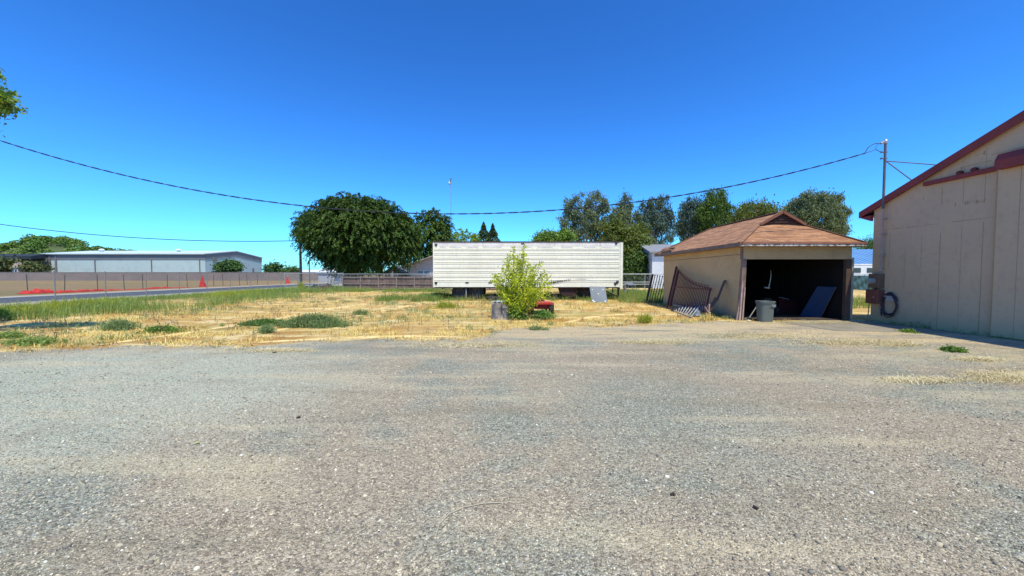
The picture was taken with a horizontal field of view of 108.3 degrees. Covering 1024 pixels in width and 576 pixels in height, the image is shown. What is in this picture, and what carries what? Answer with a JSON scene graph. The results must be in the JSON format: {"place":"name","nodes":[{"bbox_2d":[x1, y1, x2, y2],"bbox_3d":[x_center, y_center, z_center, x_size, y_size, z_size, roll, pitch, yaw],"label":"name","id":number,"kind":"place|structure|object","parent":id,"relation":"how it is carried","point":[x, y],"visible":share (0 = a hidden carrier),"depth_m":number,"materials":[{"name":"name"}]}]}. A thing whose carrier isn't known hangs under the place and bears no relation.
{"place":"outdoors","nodes":[
{"label":"outdoors","id":0,"kind":"place"},
{"bbox_2d":[0,254,45,271],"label":"open barn","id":1,"kind":"structure","parent":0,"point":[33,257],"depth_m":111.96,"materials":[{"name":"metal"}]},
{"bbox_2d":[0,243,70,253],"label":"hill","id":2,"kind":"structure","parent":0,"point":[55,248],"depth_m":224.45,"materials":[{"name":"plant"}]},
{"bbox_2d":[0,234,136,253],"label":"hillside woodland","id":3,"kind":"object","parent":2,"relation":"on","point":[31,242],"visible":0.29,"depth_m":223.47,"materials":[{"name":"green plant"}]},
{"bbox_2d":[40,249,265,271],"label":"warehouse","id":4,"kind":"structure","parent":0,"point":[102,260],"depth_m":114.82,"materials":[{"name":"white metal"}]},
{"bbox_2d":[0,272,346,280],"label":"block wall","id":5,"kind":"structure","parent":0,"point":[153,276],"depth_m":92.96,"materials":[{"name":"concrete"}]},
{"bbox_2d":[0,281,381,303],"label":"road","id":6,"kind":"structure","parent":0,"point":[42,298],"depth_m":30.65,"materials":[{"name":"asphalt"}]},
{"bbox_2d":[302,270,318,271],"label":"building","id":7,"kind":"structure","parent":0,"point":[310,270],"depth_m":154.92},
{"bbox_2d":[383,266,410,285],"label":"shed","id":8,"kind":"structure","parent":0,"point":[402,273],"depth_m":51.97,"materials":[{"name":"metal"}]},
{"bbox_2d":[0,274,870,352],"bbox_3d":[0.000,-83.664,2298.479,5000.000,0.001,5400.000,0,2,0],"label":"ground","id":9,"kind":"structure","parent":0,"point":[861,313],"depth_m":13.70,"materials":[{"name":"plant"}]},
{"bbox_2d":[0,306,21,320],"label":"weed clump","id":10,"kind":"object","parent":9,"relation":"on","point":[7,311],"visible":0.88,"depth_m":12.80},
{"bbox_2d":[0,330,27,338],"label":"weed clump","id":11,"kind":"object","parent":9,"relation":"on","point":[7,335],"visible":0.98,"depth_m":9.25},
{"bbox_2d":[0,68,27,136],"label":"overhanging tree","id":12,"kind":"object","parent":9,"relation":"on","point":[8,101],"visible":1,"depth_m":8.97,"materials":[{"name":"green plant"}]},
{"bbox_2d":[0,254,33,271],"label":"field shrub","id":13,"kind":"object","parent":9,"relation":"on","point":[6,264],"visible":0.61,"depth_m":97.32,"materials":[{"name":"green plant"}]},
{"bbox_2d":[10,262,23,271],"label":"cream shelter","id":14,"kind":"object","parent":9,"relation":"on","point":[15,269],"visible":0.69,"depth_m":96.21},
{"bbox_2d":[9,260,54,271],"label":"field shrub","id":15,"kind":"object","parent":9,"relation":"on","point":[31,266],"visible":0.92,"depth_m":97.82,"materials":[{"name":"green plant"}]},
{"bbox_2d":[0,333,73,346],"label":"weed clump","id":16,"kind":"object","parent":9,"relation":"on","point":[29,341],"visible":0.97,"depth_m":8.37,"materials":[{"name":"plant"}]},
{"bbox_2d":[90,318,148,331],"bbox_3d":[-11.391,1.034,10.636,1.349,0.388,0.835,0,2,0],"label":"weed clump","id":17,"kind":"object","parent":9,"relation":"on","point":[119,323],"visible":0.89,"depth_m":10.53,"materials":[{"name":"plant"}]},
{"bbox_2d":[17,274,257,293],"bbox_3d":[-39.434,-0.844,43.812,1.102,1.641,28.426,0,2,0],"label":"construction netting","id":18,"kind":"object","parent":9,"relation":"on","point":[39,291],"visible":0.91,"depth_m":33.63,"materials":[{"name":"plastic"}]},
{"bbox_2d":[0,271,282,304],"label":"chain link fence","id":19,"kind":"object","parent":9,"relation":"on","point":[54,292],"visible":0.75,"depth_m":23.50,"materials":[{"name":"metal"}]},
{"bbox_2d":[135,323,190,334],"bbox_3d":[-9.610,1.107,10.122,1.257,0.293,0.772,0,2,0],"label":"weed clump","id":20,"kind":"object","parent":9,"relation":"on","point":[152,329],"visible":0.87,"depth_m":10.10,"materials":[{"name":"plant"}]},
{"bbox_2d":[0,282,331,297],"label":"road shoulder","id":21,"kind":"object","parent":9,"relation":"on","point":[131,291],"depth_m":34.30},
{"bbox_2d":[0,286,357,316],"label":"yellow weeds","id":22,"kind":"object","parent":9,"relation":"on","point":[53,303],"visible":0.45,"depth_m":16.23,"materials":[{"name":"plant"}]},
{"bbox_2d":[0,282,381,306],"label":"road shoulder","id":23,"kind":"object","parent":9,"relation":"on","point":[125,296],"depth_m":26.58},
{"bbox_2d":[2,284,381,321],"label":"tall weeds","id":24,"kind":"object","parent":9,"relation":"on","point":[131,305],"visible":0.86,"depth_m":17.15,"materials":[{"name":"plant"}]},
{"bbox_2d":[199,276,206,286],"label":"netting peak","id":25,"kind":"structure","parent":9,"relation":"on","point":[202,285],"depth_m":46.38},
{"bbox_2d":[210,257,246,271],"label":"field tree","id":26,"kind":"object","parent":9,"relation":"on","point":[230,265],"visible":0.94,"depth_m":95.76,"materials":[{"name":"green plant"}]},
{"bbox_2d":[100,301,378,344],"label":"dirt track","id":27,"kind":"structure","parent":9,"relation":"on","point":[234,324],"depth_m":11.30,"materials":[{"name":"soil"}]},
{"bbox_2d":[220,317,284,326],"bbox_3d":[-7.859,1.050,11.645,2.344,0.305,0.886,0,2,0],"label":"weed clump","id":28,"kind":"object","parent":9,"relation":"on","point":[256,322],"visible":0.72,"depth_m":11.46,"materials":[{"name":"plant"}]},
{"bbox_2d":[250,322,276,333],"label":"weed clump","id":29,"kind":"object","parent":9,"relation":"on","point":[264,329],"visible":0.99,"depth_m":10.00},
{"bbox_2d":[260,259,285,271],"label":"tree","id":30,"kind":"object","parent":9,"relation":"on","point":[274,267],"visible":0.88,"depth_m":98.81,"materials":[{"name":"green plant"}]},
{"bbox_2d":[278,265,298,271],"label":"tree","id":31,"kind":"object","parent":9,"relation":"on","point":[294,268],"visible":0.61,"depth_m":97.06,"materials":[{"name":"green plant"}]},
{"bbox_2d":[292,225,301,280],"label":"utility pole","id":32,"kind":"object","parent":9,"relation":"on","point":[300,265],"visible":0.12,"depth_m":44.82,"materials":[{"name":"brown wood"}]},
{"bbox_2d":[0,224,293,241],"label":"overhead wire","id":33,"kind":"object","parent":32,"relation":"attached to","point":[143,238],"visible":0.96,"depth_m":44.78,"materials":[{"name":"metal"}]},
{"bbox_2d":[297,281,305,288],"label":"weed clump","id":34,"kind":"object","parent":9,"relation":"on","point":[300,283],"visible":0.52,"depth_m":37.16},
{"bbox_2d":[283,273,342,287],"bbox_3d":[-20.772,-0.675,38.702,6.256,1.880,0.073,0,2,0],"label":"chain link fence","id":35,"kind":"object","parent":9,"relation":"on","point":[311,277],"visible":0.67,"depth_m":38.66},
{"bbox_2d":[270,312,359,328],"bbox_3d":[-5.988,0.940,11.276,2.638,0.515,1.049,0,2,0],"label":"weed clump","id":36,"kind":"object","parent":9,"relation":"on","point":[320,321],"visible":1,"depth_m":11.09,"materials":[{"name":"plant"}]},
{"bbox_2d":[302,280,341,285],"bbox_3d":[-20.254,-0.360,39.514,4.391,0.990,0.070,0,2,0],"label":"pipe rail","id":37,"kind":"object","parent":9,"relation":"on","point":[323,283],"visible":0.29,"depth_m":39.48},
{"bbox_2d":[262,269,384,275],"bbox_3d":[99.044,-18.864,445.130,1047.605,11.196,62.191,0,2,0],"label":"distant treeline","id":38,"kind":"object","parent":9,"relation":"on","point":[374,274],"depth_m":436.50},
{"bbox_2d":[317,283,332,288],"bbox_3d":[-17.889,-0.116,35.620,1.609,0.780,1.800,0,2,0],"label":"brush heap","id":39,"kind":"object","parent":9,"relation":"on","point":[322,286],"visible":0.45,"depth_m":35.24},
{"bbox_2d":[316,268,344,281],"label":"shed","id":40,"kind":"structure","parent":9,"relation":"on","point":[322,278],"depth_m":74.99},
{"bbox_2d":[254,301,429,334],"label":"dirt track","id":41,"kind":"structure","parent":9,"relation":"on","point":[360,315],"depth_m":16.29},
{"bbox_2d":[352,308,370,314],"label":"weed clump","id":42,"kind":"object","parent":41,"relation":"on","point":[359,312],"visible":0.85,"depth_m":14.49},
{"bbox_2d":[254,335,453,342],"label":"dirt track","id":43,"kind":"structure","parent":9,"relation":"on","point":[362,337],"depth_m":9.33,"materials":[{"name":"soil"}]},
{"bbox_2d":[288,190,427,281],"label":"tree","id":44,"kind":"object","parent":9,"relation":"on","point":[353,243],"visible":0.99,"depth_m":41.40,"materials":[{"name":"green plant"}]},
{"bbox_2d":[0,290,743,345],"bbox_3d":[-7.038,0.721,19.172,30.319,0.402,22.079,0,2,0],"label":"dead weeds","id":45,"kind":"object","parent":9,"relation":"on","point":[274,312],"visible":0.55,"depth_m":14.42,"materials":[{"name":"plant"}]},
{"bbox_2d":[401,250,432,286],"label":"house","id":46,"kind":"structure","parent":9,"relation":"on","point":[424,267],"depth_m":45.93,"materials":[{"name":"grey wood"}]},
{"bbox_2d":[417,270,430,274],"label":"window","id":47,"kind":"structure","parent":46,"relation":"in","point":[420,272],"depth_m":45.90,"materials":[{"name":"white glass"}]},
{"bbox_2d":[342,276,501,289],"bbox_3d":[-8.994,-0.481,36.989,15.920,1.420,0.202,0,2,0],"label":"board fence","id":48,"kind":"object","parent":9,"relation":"on","point":[393,282],"visible":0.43,"depth_m":37.05,"materials":[{"name":"wood"}]},
{"bbox_2d":[397,207,457,276],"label":"tree","id":49,"kind":"object","parent":9,"relation":"on","point":[435,226],"visible":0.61,"depth_m":48.63,"materials":[{"name":"green plant"}]},
{"bbox_2d":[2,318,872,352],"bbox_3d":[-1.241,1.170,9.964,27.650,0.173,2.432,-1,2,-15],"label":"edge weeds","id":50,"kind":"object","parent":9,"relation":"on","point":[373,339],"visible":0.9,"depth_m":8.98,"materials":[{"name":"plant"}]},
{"bbox_2d":[431,291,452,298],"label":"weed clump","id":51,"kind":"object","parent":9,"relation":"on","point":[443,294],"visible":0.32,"depth_m":23.92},
{"bbox_2d":[427,299,458,308],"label":"weed clump","id":52,"kind":"object","parent":9,"relation":"on","point":[441,305],"visible":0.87,"depth_m":17.21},
{"bbox_2d":[453,228,478,240],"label":"bright tree","id":53,"kind":"object","parent":9,"relation":"on","point":[464,236],"visible":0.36,"depth_m":61.28,"materials":[{"name":"green plant"}]},
{"bbox_2d":[478,222,489,240],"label":"conifer","id":54,"kind":"object","parent":9,"relation":"on","point":[483,234],"visible":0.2,"depth_m":65.37,"materials":[{"name":"green plant"}]},
{"bbox_2d":[486,296,500,299],"bbox_3d":[-1.090,0.621,22.639,0.960,0.220,0.960,0,2,0],"label":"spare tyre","id":55,"kind":"object","parent":9,"relation":"on","point":[492,297],"visible":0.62,"depth_m":22.26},
{"bbox_2d":[487,223,500,240],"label":"conifer","id":56,"kind":"object","parent":9,"relation":"on","point":[493,234],"visible":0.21,"depth_m":65.42,"materials":[{"name":"green plant"}]},
{"bbox_2d":[491,301,509,319],"bbox_3d":[-0.371,0.796,13.356,0.804,0.619,0.787,0,2,0],"label":"tree stump","id":57,"kind":"object","parent":9,"relation":"on","point":[498,308],"visible":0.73,"depth_m":13.01,"materials":[{"name":"wood"}]},
{"bbox_2d":[501,302,531,319],"bbox_3d":[0.153,0.725,13.143,1.092,0.817,0.978,0,2,0],"label":"shrub","id":58,"kind":"object","parent":9,"relation":"on","point":[521,316],"visible":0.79,"depth_m":12.91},
{"bbox_2d":[490,244,552,315],"bbox_3d":[0.324,-0.227,13.151,2.284,2.701,1.264,0,2,0],"label":"leafy bush","id":59,"kind":"object","parent":9,"relation":"on","point":[523,293],"visible":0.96,"depth_m":13.04,"materials":[{"name":"green plant"}]},
{"bbox_2d":[432,241,622,299],"bbox_3d":[0.976,-1.118,24.215,11.795,3.639,2.581,0,2,0],"label":"semi trailer","id":60,"kind":"object","parent":9,"relation":"on","point":[463,269],"visible":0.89,"depth_m":22.95,"materials":[{"name":"metal"}]},
{"bbox_2d":[529,296,553,313],"bbox_3d":[1.169,0.671,15.327,0.990,0.723,1.515,0,2,0],"label":"garden tractor","id":61,"kind":"object","parent":9,"relation":"on","point":[548,305],"visible":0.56,"depth_m":14.62,"materials":[{"name":"red paint"}]},
{"bbox_2d":[528,308,563,319],"bbox_3d":[1.046,0.917,13.097,1.607,0.411,1.313,0,2,0],"label":"fern shrub","id":62,"kind":"object","parent":9,"relation":"on","point":[542,313],"visible":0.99,"depth_m":13.04,"materials":[{"name":"green plant"}]},
{"bbox_2d":[528,227,578,240],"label":"dark bush","id":63,"kind":"object","parent":9,"relation":"on","point":[564,234],"visible":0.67,"depth_m":50.67,"materials":[{"name":"green plant"}]},
{"bbox_2d":[547,292,561,299],"bbox_3d":[2.691,0.519,23.440,0.994,0.476,0.679,0,2,0],"label":"scrap pile","id":64,"kind":"object","parent":9,"relation":"on","point":[557,295],"visible":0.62,"depth_m":23.33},
{"bbox_2d":[553,189,612,240],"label":"gum tree","id":65,"kind":"object","parent":9,"relation":"on","point":[584,228],"visible":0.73,"depth_m":60.68,"materials":[{"name":"green plant"}]},
{"bbox_2d":[589,286,606,302],"bbox_3d":[4.952,0.367,21.195,0.938,0.904,0.475,0,2,0],"label":"metal sheet","id":66,"kind":"object","parent":9,"relation":"on","point":[598,294],"visible":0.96,"depth_m":21.18,"materials":[{"name":"grey paint"}]},
{"bbox_2d":[565,313,636,322],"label":"dirt track","id":67,"kind":"structure","parent":9,"relation":"on","point":[587,317],"depth_m":13.98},
{"bbox_2d":[602,188,644,240],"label":"gum tree","id":68,"kind":"object","parent":9,"relation":"on","point":[625,210],"visible":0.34,"depth_m":58.84,"materials":[{"name":"green plant"}]},
{"bbox_2d":[594,213,656,259],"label":"olive bush","id":69,"kind":"object","parent":9,"relation":"on","point":[635,237],"visible":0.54,"depth_m":45.60,"materials":[{"name":"green plant"}]},
{"bbox_2d":[625,283,636,291],"bbox_3d":[9.851,0.027,30.522,0.860,0.896,1.000,0,2,0],"label":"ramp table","id":70,"kind":"object","parent":9,"relation":"on","point":[628,284],"visible":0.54,"depth_m":30.08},
{"bbox_2d":[623,249,650,287],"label":"dark bush","id":71,"kind":"object","parent":9,"relation":"on","point":[635,265],"visible":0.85,"depth_m":42.88,"materials":[{"name":"green plant"}]},
{"bbox_2d":[635,312,659,322],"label":"weed clump","id":72,"kind":"object","parent":9,"relation":"on","point":[645,319],"visible":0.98,"depth_m":12.12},
{"bbox_2d":[645,274,662,303],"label":"iron gate","id":73,"kind":"structure","parent":9,"relation":"on","point":[649,289],"depth_m":19.87,"materials":[{"name":"metal"}]},
{"bbox_2d":[635,193,679,243],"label":"gum tree","id":74,"kind":"object","parent":9,"relation":"on","point":[662,222],"visible":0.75,"depth_m":58.62,"materials":[{"name":"green plant"}]},
{"bbox_2d":[672,304,694,312],"bbox_3d":[7.385,0.872,15.888,1.058,0.260,0.648,2,3,41],"label":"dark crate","id":75,"kind":"object","parent":9,"relation":"on","point":[676,306],"visible":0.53,"depth_m":15.75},
{"bbox_2d":[666,266,711,314],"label":"iron gate","id":76,"kind":"structure","parent":9,"relation":"on","point":[675,279],"depth_m":15.86,"materials":[{"name":"metal"}]},
{"bbox_2d":[672,194,706,241],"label":"gum tree","id":77,"kind":"object","parent":9,"relation":"on","point":[686,225],"visible":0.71,"depth_m":62.58,"materials":[{"name":"green plant"}]},
{"bbox_2d":[673,302,705,317],"bbox_3d":[7.268,0.786,14.857,0.996,0.502,3.112,0,2,9],"label":"stepladder","id":78,"kind":"object","parent":9,"relation":"on","point":[684,309],"visible":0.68,"depth_m":14.72,"materials":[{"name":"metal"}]},
{"bbox_2d":[694,305,704,315],"bbox_3d":[7.265,0.869,14.341,0.323,0.340,1.079,2,3,36],"label":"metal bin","id":79,"kind":"object","parent":9,"relation":"on","point":[697,312],"visible":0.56,"depth_m":14.19,"materials":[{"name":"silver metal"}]},
{"bbox_2d":[704,304,710,319],"bbox_3d":[6.993,0.863,13.163,0.199,0.592,0.509,0,2,7],"label":"broken plank","id":80,"kind":"object","parent":9,"relation":"on","point":[707,309],"visible":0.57,"depth_m":13.19,"materials":[{"name":"brown wood"}]},
{"bbox_2d":[695,312,720,320],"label":"weed clump","id":81,"kind":"object","parent":9,"relation":"on","point":[709,318],"visible":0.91,"depth_m":12.80,"materials":[{"name":"plant"}]},
{"bbox_2d":[693,185,735,232],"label":"gum tree","id":82,"kind":"object","parent":9,"relation":"on","point":[717,214],"visible":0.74,"depth_m":60.54,"materials":[{"name":"green plant"}]},
{"bbox_2d":[706,280,725,312],"bbox_3d":[7.487,0.405,13.553,0.961,1.405,0.324,-1,2,-15],"label":"leaning board","id":83,"kind":"object","parent":9,"relation":"on","point":[715,300],"visible":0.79,"depth_m":13.52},
{"bbox_2d":[726,193,786,222],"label":"broad tree","id":84,"kind":"object","parent":9,"relation":"on","point":[751,209],"visible":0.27,"depth_m":54.74,"materials":[{"name":"green plant"}]},
{"bbox_2d":[713,306,841,319],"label":"shed floor","id":85,"kind":"structure","parent":9,"relation":"on","point":[779,316],"depth_m":13.53,"materials":[{"name":"concrete"}]},
{"bbox_2d":[654,210,867,320],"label":"open shed","id":86,"kind":"structure","parent":85,"relation":"on","point":[801,260],"depth_m":13.77,"materials":[{"name":"paint"}]},
{"bbox_2d":[769,297,796,312],"bbox_3d":[11.336,0.694,15.336,0.945,0.636,0.600,0,2,0],"label":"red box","id":87,"kind":"object","parent":85,"relation":"on","point":[786,306],"visible":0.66,"depth_m":15.04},
{"bbox_2d":[800,286,835,316],"bbox_3d":[11.155,0.506,13.499,1.033,1.149,0.296,2,3,44],"label":"plywood board","id":88,"kind":"object","parent":85,"relation":"on","point":[818,302],"visible":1,"depth_m":13.46,"materials":[{"name":"wood"}]},
{"bbox_2d":[783,187,854,234],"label":"gum tree","id":89,"kind":"object","parent":9,"relation":"on","point":[815,209],"visible":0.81,"depth_m":55.96,"materials":[{"name":"green plant"}]},
{"bbox_2d":[656,302,1013,338],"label":"wall foot weeds","id":90,"kind":"object","parent":9,"relation":"on","point":[724,317],"depth_m":11.45,"materials":[{"name":"plant"}]},
{"bbox_2d":[836,225,852,235],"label":"tree","id":91,"kind":"object","parent":9,"relation":"on","point":[848,231],"visible":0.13,"depth_m":58.82,"materials":[{"name":"green plant"}]},
{"bbox_2d":[853,274,870,289],"bbox_3d":[35.486,-0.502,35.915,6.579,1.740,0.256,0,2,0],"label":"chain link fence","id":92,"kind":"object","parent":9,"relation":"on","point":[860,282],"visible":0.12,"depth_m":35.91,"materials":[{"name":"metal"}]},
{"bbox_2d":[852,232,872,248],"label":"tree","id":93,"kind":"object","parent":9,"relation":"on","point":[870,245],"visible":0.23,"depth_m":88.89,"materials":[{"name":"green plant"}]},
{"bbox_2d":[854,266,871,275],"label":"camper","id":94,"kind":"object","parent":9,"relation":"on","point":[862,269],"visible":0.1,"depth_m":51.93,"materials":[{"name":"metal"}]},
{"bbox_2d":[854,268,860,272],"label":"window","id":95,"kind":"structure","parent":94,"relation":"in","point":[856,270],"depth_m":51.89,"materials":[{"name":"grey glass"}]},
{"bbox_2d":[776,321,958,332],"bbox_3d":[10.550,1.201,11.302,3.300,0.062,2.500,0,2,0],"label":"concrete pad","id":96,"kind":"object","parent":9,"relation":"on","point":[870,326],"visible":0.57,"depth_m":11.05,"materials":[{"name":"concrete"}]},
{"bbox_2d":[894,328,919,333],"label":"weed clump","id":97,"kind":"object","parent":96,"relation":"on","point":[908,330],"visible":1,"depth_m":10.15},
{"bbox_2d":[859,110,1023,340],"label":"metal building","id":98,"kind":"structure","parent":9,"relation":"on","point":[953,243],"depth_m":10.09,"materials":[{"name":"beige"}]},
{"bbox_2d":[865,274,884,303],"bbox_3d":[12.139,0.020,12.399,0.319,1.000,0.420,0,2,0],"label":"meter box","id":99,"kind":"object","parent":98,"relation":"attached to","point":[875,295],"visible":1,"depth_m":12.30,"materials":[{"name":"brown metal"}]},
{"bbox_2d":[880,292,897,317],"bbox_3d":[12.225,0.545,11.981,0.149,0.841,0.516,0,2,0],"label":"coiled hose","id":100,"kind":"object","parent":98,"relation":"attached to","point":[890,296],"visible":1,"depth_m":11.97,"materials":[{"name":"rubber"}]},
{"bbox_2d":[879,139,935,270],"bbox_3d":[13.035,-2.673,11.377,2.566,4.299,0.456,2,3,35],"label":"service mast","id":101,"kind":"object","parent":98,"relation":"attached to","point":[885,142],"visible":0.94,"depth_m":12.08,"materials":[{"name":"metal"}]},
{"bbox_2d":[0,140,880,214],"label":"service cable","id":102,"kind":"object","parent":101,"relation":"attached to","point":[444,213],"visible":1,"depth_m":12.19,"materials":[{"name":"rubber"}]},
{"bbox_2d":[989,165,1023,339],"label":"sliding door","id":103,"kind":"structure","parent":98,"relation":"in","point":[1007,286],"depth_m":9.08,"materials":[{"name":"beige"}]},
{"bbox_2d":[0,320,1023,575],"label":"gravel yard","id":104,"kind":"structure","parent":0,"point":[616,356],"depth_m":3.29,"materials":[{"name":"gravel"}]},
{"bbox_2d":[435,502,501,536],"bbox_3d":[-0.312,1.498,2.457,0.520,0.007,0.138,-2,3,-40],"label":"twig","id":105,"kind":"object","parent":104,"relation":"on","point":[464,507],"visible":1,"depth_m":2.52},
{"bbox_2d":[2,320,1023,386],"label":"straw litter","id":106,"kind":"object","parent":104,"relation":"on","point":[1016,376],"visible":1,"depth_m":8.24,"materials":[{"name":"plant"}]},
{"bbox_2d":[527,325,549,330],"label":"weed clump","id":107,"kind":"object","parent":104,"relation":"on","point":[536,327],"visible":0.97,"depth_m":10.59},
{"bbox_2d":[755,301,775,321],"bbox_3d":[8.548,0.787,12.493,0.516,0.700,0.439,0,2,0],"label":"trash can","id":108,"kind":"object","parent":104,"relation":"on","point":[764,311],"visible":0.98,"depth_m":12.33,"materials":[{"name":"grey plastic"}]},
{"bbox_2d":[937,344,968,352],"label":"weed clump","id":109,"kind":"object","parent":104,"relation":"on","point":[951,348],"visible":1,"depth_m":7.62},
{"bbox_2d":[0,0,1023,271],"label":"sky","id":110,"kind":"structure","parent":0,"point":[526,105],"materials":[{"name":"blue"}]},
{"bbox_2d":[306,286,870,308],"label":"green grass","id":111,"kind":"structure","parent":0,"point":[632,295],"depth_m":23.33,"materials":[{"name":"plant"}]},
{"bbox_2d":[639,244,674,287],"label":"storage building","id":112,"kind":"structure","parent":0,"point":[655,266],"depth_m":42.01,"materials":[{"name":"grey metal"}]},
{"bbox_2d":[750,270,778,314],"bbox_3d":[9.935,0.173,14.526,0.700,1.736,0.780,0,2,0],"label":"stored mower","id":113,"kind":"object","parent":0,"point":[753,306],"visible":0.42,"depth_m":14.49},
{"bbox_2d":[852,249,872,265],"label":"blue building","id":114,"kind":"structure","parent":0,"point":[862,257],"depth_m":65.55,"materials":[{"name":"metal"}]}
]}

